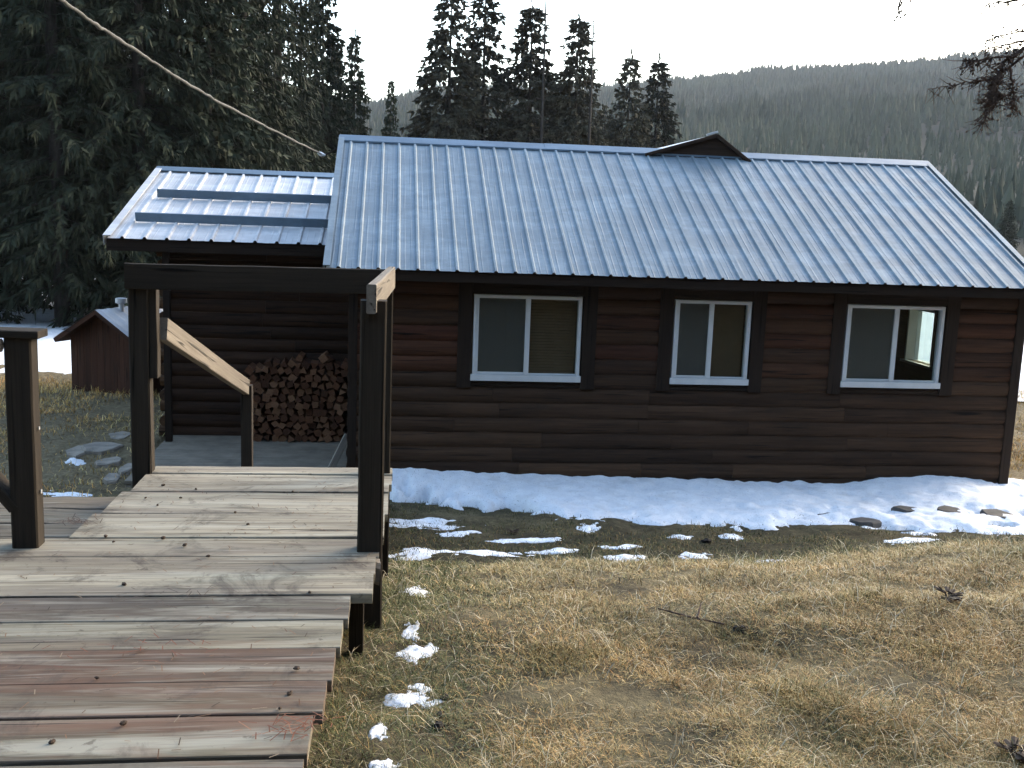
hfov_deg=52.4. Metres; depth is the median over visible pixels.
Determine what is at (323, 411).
firewood log
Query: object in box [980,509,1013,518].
flagstone
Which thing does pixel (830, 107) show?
hill forest
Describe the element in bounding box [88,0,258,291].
spruce tree
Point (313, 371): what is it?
firewood log
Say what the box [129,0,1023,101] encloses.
sky
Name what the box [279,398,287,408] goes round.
firewood log
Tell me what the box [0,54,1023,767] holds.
ground
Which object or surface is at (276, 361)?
firewood log
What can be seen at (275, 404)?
firewood log
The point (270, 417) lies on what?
firewood log
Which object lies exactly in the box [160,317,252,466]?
stair handrail
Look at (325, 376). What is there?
firewood log
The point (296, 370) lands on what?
firewood log
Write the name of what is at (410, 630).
snow patch
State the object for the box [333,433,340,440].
firewood log
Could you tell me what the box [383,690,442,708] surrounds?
snow patch
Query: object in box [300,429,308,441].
firewood log
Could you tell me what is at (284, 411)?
firewood log
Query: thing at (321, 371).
firewood log
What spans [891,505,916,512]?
flagstone
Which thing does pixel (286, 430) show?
firewood log
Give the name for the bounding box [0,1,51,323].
spruce tree
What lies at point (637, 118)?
spruce tree
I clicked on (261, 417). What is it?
firewood log
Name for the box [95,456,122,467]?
flagstone
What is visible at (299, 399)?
firewood log
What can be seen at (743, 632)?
dark clod
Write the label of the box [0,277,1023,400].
snow field
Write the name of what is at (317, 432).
firewood log
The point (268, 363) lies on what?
firewood log
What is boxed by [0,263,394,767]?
boardwalk
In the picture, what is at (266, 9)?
spruce tree
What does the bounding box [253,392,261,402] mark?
firewood log
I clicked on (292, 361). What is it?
firewood log
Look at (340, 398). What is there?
firewood log
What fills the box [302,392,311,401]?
firewood log
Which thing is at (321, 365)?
firewood log
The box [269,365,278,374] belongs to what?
firewood log
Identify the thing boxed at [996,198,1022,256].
spruce tree
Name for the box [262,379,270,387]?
firewood log
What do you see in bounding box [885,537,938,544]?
snow patch
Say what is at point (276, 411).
firewood log
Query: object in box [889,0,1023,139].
larch tree
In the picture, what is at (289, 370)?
firewood log
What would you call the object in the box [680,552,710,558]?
snow patch
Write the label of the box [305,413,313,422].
firewood log
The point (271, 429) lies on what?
firewood log
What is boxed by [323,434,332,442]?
firewood log
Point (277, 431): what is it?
firewood log
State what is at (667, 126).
spruce tree
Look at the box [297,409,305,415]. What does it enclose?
firewood log
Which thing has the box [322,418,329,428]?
firewood log
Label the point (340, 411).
firewood log
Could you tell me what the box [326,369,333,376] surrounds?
firewood log
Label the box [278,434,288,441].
firewood log
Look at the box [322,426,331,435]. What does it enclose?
firewood log
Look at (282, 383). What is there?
firewood log
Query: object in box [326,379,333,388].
firewood log
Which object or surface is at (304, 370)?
firewood log
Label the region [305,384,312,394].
firewood log
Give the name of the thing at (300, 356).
firewood log
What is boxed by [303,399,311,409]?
firewood log
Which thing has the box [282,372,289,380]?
firewood log
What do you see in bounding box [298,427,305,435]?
firewood log
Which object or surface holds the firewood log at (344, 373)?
on the firewood log at (340, 379)
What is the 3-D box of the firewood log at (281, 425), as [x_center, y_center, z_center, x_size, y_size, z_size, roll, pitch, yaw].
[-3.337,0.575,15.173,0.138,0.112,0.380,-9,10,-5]
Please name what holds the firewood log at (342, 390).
on the firewood log at (340, 398)
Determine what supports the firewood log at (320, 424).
on the firewood log at (317, 432)
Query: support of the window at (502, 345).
in the log cabin
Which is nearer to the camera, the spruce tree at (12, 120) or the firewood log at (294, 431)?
the firewood log at (294, 431)
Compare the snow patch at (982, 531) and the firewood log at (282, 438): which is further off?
the firewood log at (282, 438)
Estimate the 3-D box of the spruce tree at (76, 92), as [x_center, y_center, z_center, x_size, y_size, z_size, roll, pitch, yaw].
[-16.370,-14.620,38.838,5.887,23.516,6.089,11,13,42]
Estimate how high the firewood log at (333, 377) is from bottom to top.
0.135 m
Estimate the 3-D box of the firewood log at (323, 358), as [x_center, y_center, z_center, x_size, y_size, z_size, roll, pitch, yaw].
[-2.717,-0.393,15.094,0.141,0.137,0.380,-9,10,-2]
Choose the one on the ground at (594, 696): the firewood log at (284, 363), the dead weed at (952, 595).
the dead weed at (952, 595)
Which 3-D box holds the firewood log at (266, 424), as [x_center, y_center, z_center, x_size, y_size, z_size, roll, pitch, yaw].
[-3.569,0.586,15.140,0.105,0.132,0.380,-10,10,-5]
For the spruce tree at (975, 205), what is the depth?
99.16 m
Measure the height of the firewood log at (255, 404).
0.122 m
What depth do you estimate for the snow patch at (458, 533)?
10.66 m
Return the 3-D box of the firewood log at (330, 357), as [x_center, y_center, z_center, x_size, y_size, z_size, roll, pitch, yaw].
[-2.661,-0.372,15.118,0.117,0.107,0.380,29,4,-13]
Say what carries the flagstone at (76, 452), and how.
on the ground at (594, 696)
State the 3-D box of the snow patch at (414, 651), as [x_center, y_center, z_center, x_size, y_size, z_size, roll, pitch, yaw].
[-0.397,1.132,4.375,0.252,0.046,0.324,1,9,-7]
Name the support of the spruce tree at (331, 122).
on the ground at (594, 696)
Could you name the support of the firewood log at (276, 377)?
on the firewood log at (273, 383)
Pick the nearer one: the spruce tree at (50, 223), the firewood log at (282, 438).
the firewood log at (282, 438)
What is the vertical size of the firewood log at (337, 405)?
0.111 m
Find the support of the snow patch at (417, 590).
on the ground at (594, 696)
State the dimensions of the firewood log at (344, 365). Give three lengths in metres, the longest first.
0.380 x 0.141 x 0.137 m
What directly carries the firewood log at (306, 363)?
on the firewood log at (304, 370)
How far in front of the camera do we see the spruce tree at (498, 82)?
49.88 m
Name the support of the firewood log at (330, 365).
on the firewood log at (330, 373)
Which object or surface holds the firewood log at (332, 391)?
on the firewood log at (331, 399)
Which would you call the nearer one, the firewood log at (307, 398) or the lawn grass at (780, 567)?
the lawn grass at (780, 567)
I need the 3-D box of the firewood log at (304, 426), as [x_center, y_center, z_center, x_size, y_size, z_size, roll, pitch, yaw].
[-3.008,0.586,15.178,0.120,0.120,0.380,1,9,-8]
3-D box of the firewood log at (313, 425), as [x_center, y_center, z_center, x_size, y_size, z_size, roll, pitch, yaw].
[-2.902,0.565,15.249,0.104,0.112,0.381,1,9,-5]
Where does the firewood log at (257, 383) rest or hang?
on the firewood log
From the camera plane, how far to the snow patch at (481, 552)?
9.49 m
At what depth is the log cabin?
13.36 m
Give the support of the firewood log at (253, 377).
on the firewood log at (257, 383)
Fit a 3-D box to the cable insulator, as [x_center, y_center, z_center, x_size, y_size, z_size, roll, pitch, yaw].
[-2.610,-3.305,14.795,0.320,0.143,0.066,-2,10,-25]
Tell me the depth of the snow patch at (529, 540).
10.37 m
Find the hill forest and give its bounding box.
[268,46,1023,243]
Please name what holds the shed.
on the ground at (594, 696)
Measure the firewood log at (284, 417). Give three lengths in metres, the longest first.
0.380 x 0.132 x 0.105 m
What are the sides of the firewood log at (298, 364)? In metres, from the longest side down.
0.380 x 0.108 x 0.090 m
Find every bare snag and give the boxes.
[533,0,557,142]
[583,8,602,144]
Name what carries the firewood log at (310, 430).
on the firewood log at (312, 437)
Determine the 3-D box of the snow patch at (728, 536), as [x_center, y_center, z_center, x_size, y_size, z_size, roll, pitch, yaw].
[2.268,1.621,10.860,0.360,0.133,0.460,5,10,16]
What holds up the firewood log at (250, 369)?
on the firewood log at (253, 377)
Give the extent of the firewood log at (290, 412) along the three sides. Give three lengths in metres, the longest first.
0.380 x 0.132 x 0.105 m
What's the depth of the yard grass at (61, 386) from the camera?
16.76 m
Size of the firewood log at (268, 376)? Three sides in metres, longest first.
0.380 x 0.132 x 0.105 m
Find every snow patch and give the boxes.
[43,490,91,496]
[65,458,85,465]
[368,723,387,740]
[368,758,400,767]
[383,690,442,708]
[389,517,464,529]
[389,547,458,560]
[396,642,438,664]
[401,585,427,596]
[402,620,419,641]
[408,683,430,693]
[436,530,480,536]
[454,550,533,556]
[487,537,561,543]
[525,548,577,554]
[576,522,600,532]
[598,544,641,548]
[603,554,644,561]
[667,534,693,539]
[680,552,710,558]
[718,533,743,540]
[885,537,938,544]
[979,525,1000,534]
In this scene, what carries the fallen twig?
on the ground at (594, 696)
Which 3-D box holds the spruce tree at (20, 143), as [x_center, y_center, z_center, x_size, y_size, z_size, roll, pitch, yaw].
[-19.050,-15.434,40.195,6.740,24.575,7.560,6,10,24]
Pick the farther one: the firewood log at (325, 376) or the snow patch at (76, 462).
the firewood log at (325, 376)
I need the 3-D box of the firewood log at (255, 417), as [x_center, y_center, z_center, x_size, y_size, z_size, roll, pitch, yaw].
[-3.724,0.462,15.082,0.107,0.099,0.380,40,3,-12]
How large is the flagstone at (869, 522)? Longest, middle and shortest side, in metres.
0.352 x 0.253 x 0.138 m
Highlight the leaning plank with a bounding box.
[328,434,346,467]
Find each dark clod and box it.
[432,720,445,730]
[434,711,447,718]
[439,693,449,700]
[701,538,710,542]
[733,624,747,634]
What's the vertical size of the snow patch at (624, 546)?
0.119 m
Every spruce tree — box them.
[0,0,91,313]
[0,0,162,326]
[0,0,174,313]
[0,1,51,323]
[6,27,69,283]
[11,4,129,274]
[22,0,253,329]
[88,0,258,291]
[108,10,184,114]
[118,0,291,263]
[193,0,321,172]
[235,0,335,172]
[255,1,291,148]
[282,0,330,171]
[288,0,357,171]
[317,57,351,169]
[340,28,372,135]
[380,73,400,136]
[398,0,488,140]
[405,111,433,136]
[451,0,515,141]
[485,0,562,142]
[536,94,564,142]
[539,9,608,145]
[568,106,591,141]
[594,102,621,146]
[601,48,652,147]
[629,51,682,147]
[972,198,978,209]
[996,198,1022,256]
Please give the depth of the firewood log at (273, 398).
14.90 m
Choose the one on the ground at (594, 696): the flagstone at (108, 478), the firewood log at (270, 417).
the flagstone at (108, 478)
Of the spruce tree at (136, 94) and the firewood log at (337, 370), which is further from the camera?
the spruce tree at (136, 94)
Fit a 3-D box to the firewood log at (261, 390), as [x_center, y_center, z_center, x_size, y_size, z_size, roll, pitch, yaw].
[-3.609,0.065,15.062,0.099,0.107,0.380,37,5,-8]
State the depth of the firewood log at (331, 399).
15.01 m
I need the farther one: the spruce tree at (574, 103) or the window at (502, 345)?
the spruce tree at (574, 103)
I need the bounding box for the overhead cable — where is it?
[59,0,321,154]
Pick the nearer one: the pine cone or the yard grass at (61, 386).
the pine cone
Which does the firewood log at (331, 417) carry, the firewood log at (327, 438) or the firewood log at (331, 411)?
the firewood log at (331, 411)
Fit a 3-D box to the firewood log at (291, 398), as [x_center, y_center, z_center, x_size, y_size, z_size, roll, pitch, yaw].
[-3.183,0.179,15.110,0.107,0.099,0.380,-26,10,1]
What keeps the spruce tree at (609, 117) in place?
on the ground at (594, 696)
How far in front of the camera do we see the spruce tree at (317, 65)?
41.67 m
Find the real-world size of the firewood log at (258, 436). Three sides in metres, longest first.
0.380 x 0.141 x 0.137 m
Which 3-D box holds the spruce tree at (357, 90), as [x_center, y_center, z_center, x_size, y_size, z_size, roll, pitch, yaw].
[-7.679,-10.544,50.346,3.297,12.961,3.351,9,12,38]
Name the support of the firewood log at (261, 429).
on the firewood log at (258, 436)
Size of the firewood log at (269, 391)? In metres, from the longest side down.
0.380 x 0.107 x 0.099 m
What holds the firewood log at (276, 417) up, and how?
on the firewood log at (274, 423)
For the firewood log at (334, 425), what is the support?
on the firewood log at (333, 432)
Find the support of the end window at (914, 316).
in the log cabin
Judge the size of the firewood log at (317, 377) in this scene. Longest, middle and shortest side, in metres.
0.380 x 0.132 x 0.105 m
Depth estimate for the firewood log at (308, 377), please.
14.91 m
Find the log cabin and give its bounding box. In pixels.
[102,131,1023,486]
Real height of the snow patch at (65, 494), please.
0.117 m
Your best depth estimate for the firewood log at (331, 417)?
15.08 m
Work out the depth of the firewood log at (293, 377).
14.90 m
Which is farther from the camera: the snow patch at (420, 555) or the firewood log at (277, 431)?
the firewood log at (277, 431)
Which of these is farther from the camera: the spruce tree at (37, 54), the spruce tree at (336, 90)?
the spruce tree at (336, 90)
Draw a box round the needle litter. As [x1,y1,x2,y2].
[0,470,385,758]
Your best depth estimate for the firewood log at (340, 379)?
15.02 m
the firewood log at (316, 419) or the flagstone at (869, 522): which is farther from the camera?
the firewood log at (316, 419)
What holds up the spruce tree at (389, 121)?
on the ground at (594, 696)
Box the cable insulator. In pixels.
[317,148,336,155]
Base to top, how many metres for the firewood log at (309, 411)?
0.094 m
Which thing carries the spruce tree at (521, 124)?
on the ground at (594, 696)
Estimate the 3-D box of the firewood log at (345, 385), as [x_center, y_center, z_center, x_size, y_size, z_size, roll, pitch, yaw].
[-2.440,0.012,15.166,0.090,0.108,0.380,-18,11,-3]
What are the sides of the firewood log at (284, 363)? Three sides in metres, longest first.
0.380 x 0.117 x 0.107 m
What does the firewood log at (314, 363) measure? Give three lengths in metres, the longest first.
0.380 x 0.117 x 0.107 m
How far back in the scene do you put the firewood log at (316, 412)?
15.01 m
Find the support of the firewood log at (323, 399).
on the firewood log at (321, 406)
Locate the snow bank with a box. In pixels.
[390,467,1023,535]
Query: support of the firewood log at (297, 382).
on the firewood log at (300, 391)
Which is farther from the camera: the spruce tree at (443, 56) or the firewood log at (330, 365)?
the spruce tree at (443, 56)
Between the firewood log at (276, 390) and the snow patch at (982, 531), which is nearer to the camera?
the snow patch at (982, 531)
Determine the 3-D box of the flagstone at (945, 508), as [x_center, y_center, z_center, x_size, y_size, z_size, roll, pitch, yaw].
[5.164,1.542,12.286,0.363,0.140,0.325,2,11,-7]
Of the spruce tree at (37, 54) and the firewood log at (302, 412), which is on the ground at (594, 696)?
the spruce tree at (37, 54)
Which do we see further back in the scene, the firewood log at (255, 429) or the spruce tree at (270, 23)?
the spruce tree at (270, 23)
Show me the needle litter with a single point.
(289, 724)
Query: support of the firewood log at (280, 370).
on the firewood log at (285, 376)
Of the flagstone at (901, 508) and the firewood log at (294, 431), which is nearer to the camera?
the flagstone at (901, 508)
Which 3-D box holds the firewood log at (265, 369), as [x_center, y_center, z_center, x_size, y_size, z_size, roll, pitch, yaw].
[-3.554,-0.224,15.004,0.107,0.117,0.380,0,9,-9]
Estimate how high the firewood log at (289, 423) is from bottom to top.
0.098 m
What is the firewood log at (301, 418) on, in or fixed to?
on the firewood log at (297, 425)
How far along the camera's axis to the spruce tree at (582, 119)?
56.11 m
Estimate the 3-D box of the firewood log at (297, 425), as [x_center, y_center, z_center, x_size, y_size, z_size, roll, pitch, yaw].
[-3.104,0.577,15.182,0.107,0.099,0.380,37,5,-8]
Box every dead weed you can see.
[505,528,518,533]
[934,586,963,602]
[993,736,1023,763]
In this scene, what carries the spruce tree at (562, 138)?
on the ground at (594, 696)
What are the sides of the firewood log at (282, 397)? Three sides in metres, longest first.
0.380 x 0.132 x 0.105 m
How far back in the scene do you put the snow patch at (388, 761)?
3.36 m
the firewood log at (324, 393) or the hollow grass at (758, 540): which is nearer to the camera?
the hollow grass at (758, 540)
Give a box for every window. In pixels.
[470,294,582,382]
[669,299,751,385]
[840,304,945,388]
[900,309,936,369]
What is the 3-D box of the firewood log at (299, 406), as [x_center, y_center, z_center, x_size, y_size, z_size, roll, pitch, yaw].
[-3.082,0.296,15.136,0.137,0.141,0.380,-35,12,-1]
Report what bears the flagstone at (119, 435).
on the ground at (594, 696)
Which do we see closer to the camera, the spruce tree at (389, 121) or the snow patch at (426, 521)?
the snow patch at (426, 521)
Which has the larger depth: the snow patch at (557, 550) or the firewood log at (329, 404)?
the firewood log at (329, 404)
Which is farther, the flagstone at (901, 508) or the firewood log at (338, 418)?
the firewood log at (338, 418)
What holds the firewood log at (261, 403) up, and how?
on the firewood log at (258, 411)
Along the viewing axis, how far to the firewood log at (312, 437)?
15.05 m
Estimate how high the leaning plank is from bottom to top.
0.426 m
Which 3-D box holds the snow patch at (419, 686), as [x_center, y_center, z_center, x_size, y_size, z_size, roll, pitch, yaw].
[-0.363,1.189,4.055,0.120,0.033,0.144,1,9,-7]
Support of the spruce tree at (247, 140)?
on the ground at (594, 696)
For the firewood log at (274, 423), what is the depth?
15.02 m
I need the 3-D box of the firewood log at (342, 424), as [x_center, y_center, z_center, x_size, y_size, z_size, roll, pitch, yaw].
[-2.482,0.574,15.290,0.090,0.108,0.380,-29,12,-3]
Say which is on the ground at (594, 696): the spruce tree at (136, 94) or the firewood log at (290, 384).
the spruce tree at (136, 94)
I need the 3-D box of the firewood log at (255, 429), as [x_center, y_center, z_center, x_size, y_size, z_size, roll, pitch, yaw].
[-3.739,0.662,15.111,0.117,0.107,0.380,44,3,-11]
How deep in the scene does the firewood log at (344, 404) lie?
15.06 m
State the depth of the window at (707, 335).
13.05 m
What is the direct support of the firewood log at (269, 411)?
on the firewood log at (270, 417)
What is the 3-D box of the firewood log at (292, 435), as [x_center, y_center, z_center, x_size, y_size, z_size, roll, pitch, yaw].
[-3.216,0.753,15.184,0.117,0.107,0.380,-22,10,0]
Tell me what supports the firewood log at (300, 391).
on the firewood log at (299, 399)
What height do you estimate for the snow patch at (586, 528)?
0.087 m
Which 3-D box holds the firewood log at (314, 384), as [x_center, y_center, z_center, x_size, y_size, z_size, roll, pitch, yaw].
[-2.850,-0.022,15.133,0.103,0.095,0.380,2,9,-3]
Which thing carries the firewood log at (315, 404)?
on the firewood log at (316, 412)
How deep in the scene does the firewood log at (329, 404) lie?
15.02 m
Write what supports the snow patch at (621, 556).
on the ground at (594, 696)
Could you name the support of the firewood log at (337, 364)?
on the firewood log at (337, 370)
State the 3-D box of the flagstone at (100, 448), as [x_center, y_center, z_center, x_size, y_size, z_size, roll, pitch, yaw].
[-5.686,0.915,14.386,0.520,0.140,0.713,3,7,-7]
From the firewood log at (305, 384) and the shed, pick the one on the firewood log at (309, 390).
the firewood log at (305, 384)
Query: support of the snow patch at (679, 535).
on the ground at (594, 696)
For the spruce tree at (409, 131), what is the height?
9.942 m
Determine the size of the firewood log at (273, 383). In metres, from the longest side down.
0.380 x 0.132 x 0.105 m
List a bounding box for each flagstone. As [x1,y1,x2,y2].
[65,445,85,458]
[81,442,123,454]
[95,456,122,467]
[103,473,119,484]
[108,431,130,439]
[118,463,131,475]
[849,517,881,527]
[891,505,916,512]
[937,505,964,512]
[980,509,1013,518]
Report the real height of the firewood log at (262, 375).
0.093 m
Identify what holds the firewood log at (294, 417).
on the firewood log at (297, 425)
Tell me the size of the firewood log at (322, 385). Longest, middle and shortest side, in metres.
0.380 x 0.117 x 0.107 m
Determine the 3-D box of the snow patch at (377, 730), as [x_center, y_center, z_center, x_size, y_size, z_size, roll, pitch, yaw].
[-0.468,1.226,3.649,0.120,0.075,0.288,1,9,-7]
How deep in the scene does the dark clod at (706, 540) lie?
10.32 m
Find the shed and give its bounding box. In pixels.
[53,297,163,393]
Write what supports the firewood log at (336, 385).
on the firewood log at (332, 391)
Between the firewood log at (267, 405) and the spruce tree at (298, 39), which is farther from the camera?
the spruce tree at (298, 39)
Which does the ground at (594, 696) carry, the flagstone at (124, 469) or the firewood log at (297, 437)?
the flagstone at (124, 469)
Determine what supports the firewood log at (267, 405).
on the firewood log at (269, 411)
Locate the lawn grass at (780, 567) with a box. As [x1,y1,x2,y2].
[307,529,1023,767]
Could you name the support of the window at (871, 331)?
in the log cabin
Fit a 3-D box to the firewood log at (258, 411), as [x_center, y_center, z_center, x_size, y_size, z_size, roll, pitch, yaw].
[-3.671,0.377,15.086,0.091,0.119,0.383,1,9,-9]
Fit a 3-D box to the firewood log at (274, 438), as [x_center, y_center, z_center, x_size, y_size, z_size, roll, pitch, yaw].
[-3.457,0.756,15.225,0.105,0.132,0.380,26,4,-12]
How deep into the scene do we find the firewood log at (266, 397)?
14.89 m
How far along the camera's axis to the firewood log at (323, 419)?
15.03 m
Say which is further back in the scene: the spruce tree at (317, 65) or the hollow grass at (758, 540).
the spruce tree at (317, 65)
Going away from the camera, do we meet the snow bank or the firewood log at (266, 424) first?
the snow bank
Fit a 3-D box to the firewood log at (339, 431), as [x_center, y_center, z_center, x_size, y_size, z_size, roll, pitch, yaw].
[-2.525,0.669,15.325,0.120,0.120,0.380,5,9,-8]
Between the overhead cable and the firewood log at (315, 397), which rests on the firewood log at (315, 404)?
the firewood log at (315, 397)
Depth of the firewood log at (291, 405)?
14.97 m
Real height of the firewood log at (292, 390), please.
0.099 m
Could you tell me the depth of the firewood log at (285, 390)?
14.92 m
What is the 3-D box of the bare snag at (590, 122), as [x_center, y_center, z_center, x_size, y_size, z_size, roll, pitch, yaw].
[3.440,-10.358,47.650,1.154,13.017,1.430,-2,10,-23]
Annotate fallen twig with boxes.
[658,603,724,624]
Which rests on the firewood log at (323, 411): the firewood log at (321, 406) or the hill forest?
the firewood log at (321, 406)
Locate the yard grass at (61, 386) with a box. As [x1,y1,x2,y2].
[0,375,1023,496]
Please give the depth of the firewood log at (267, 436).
14.99 m
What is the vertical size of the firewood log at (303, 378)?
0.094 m
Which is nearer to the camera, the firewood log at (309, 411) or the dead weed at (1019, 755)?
the dead weed at (1019, 755)
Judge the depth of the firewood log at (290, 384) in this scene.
14.87 m
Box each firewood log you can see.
[245,362,255,375]
[249,371,257,382]
[253,378,261,388]
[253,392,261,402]
[253,400,258,407]
[253,412,258,422]
[253,426,258,433]
[253,432,263,441]
[255,362,263,372]
[255,405,262,415]
[257,386,266,394]
[257,411,266,422]
[258,424,266,433]
[259,398,265,408]
[260,372,265,380]
[262,366,268,373]
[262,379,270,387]
[262,389,270,401]
[262,419,270,430]
[264,358,272,367]
[264,370,272,380]
[264,407,272,413]
[264,433,271,440]
[265,400,271,408]
[266,386,272,396]
[266,425,274,434]
[267,414,273,420]
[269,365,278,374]
[269,379,279,387]
[270,395,278,401]
[271,384,281,395]
[271,398,279,408]
[271,419,280,426]
[272,373,281,381]
[272,405,280,415]
[272,433,279,440]
[273,358,280,366]
[273,411,281,419]
[273,426,283,436]
[277,366,284,374]
[278,421,286,428]
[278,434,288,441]
[279,379,286,387]
[279,392,287,401]
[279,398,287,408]
[280,357,287,367]
[280,407,286,413]
[281,414,288,421]
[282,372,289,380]
[282,385,289,394]
[282,426,292,434]
[284,366,292,374]
[286,400,296,409]
[286,418,293,427]
[287,356,296,367]
[287,380,294,387]
[287,407,294,415]
[288,373,297,382]
[288,386,296,395]
[288,392,296,402]
[288,431,295,441]
[290,410,298,422]
[291,427,297,435]
[292,367,302,375]
[293,420,301,430]
[294,361,302,368]
[294,378,300,389]
[294,395,302,402]
[295,351,305,361]
[295,400,303,410]
[295,433,301,441]
[297,387,304,396]
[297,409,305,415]
[298,411,305,422]
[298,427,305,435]
[299,367,309,373]
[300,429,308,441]
[301,357,311,369]
[301,373,305,381]
[301,380,310,388]
[301,421,309,430]
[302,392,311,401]
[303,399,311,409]
[305,371,313,381]
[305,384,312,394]
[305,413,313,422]
[306,405,312,414]
[307,428,313,434]
[308,433,317,441]
[309,421,317,428]
[310,366,317,374]
[311,360,318,368]
[311,381,319,386]
[312,391,318,400]
[312,397,319,407]
[313,371,321,382]
[313,387,320,395]
[313,406,320,416]
[313,416,320,421]
[313,426,321,435]
[317,367,324,374]
[317,381,325,389]
[317,422,322,427]
[318,351,328,363]
[318,400,325,408]
[319,361,326,369]
[320,406,326,415]
[320,413,329,422]
[321,371,329,380]
[321,388,328,396]
[321,397,327,403]
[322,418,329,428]
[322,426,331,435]
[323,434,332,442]
[325,359,334,370]
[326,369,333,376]
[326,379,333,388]
[327,353,333,362]
[327,394,335,401]
[327,401,332,408]
[328,388,337,396]
[328,405,334,415]
[328,410,336,421]
[330,372,336,382]
[330,420,338,429]
[330,428,336,435]
[332,381,340,389]
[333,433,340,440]
[334,360,340,368]
[334,401,341,409]
[334,413,343,423]
[335,367,340,374]
[336,373,344,382]
[336,393,344,401]
[336,425,344,434]
[337,407,343,415]
[339,385,345,394]
[339,419,345,429]
[340,358,347,370]
[340,368,347,376]
[341,379,347,388]
[341,398,347,410]
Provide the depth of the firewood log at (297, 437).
15.07 m
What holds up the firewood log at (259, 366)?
on the firewood log at (253, 377)
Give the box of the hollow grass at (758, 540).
[89,492,1023,563]
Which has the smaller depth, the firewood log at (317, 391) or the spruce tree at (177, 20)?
the firewood log at (317, 391)
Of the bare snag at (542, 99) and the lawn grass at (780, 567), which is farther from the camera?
the bare snag at (542, 99)

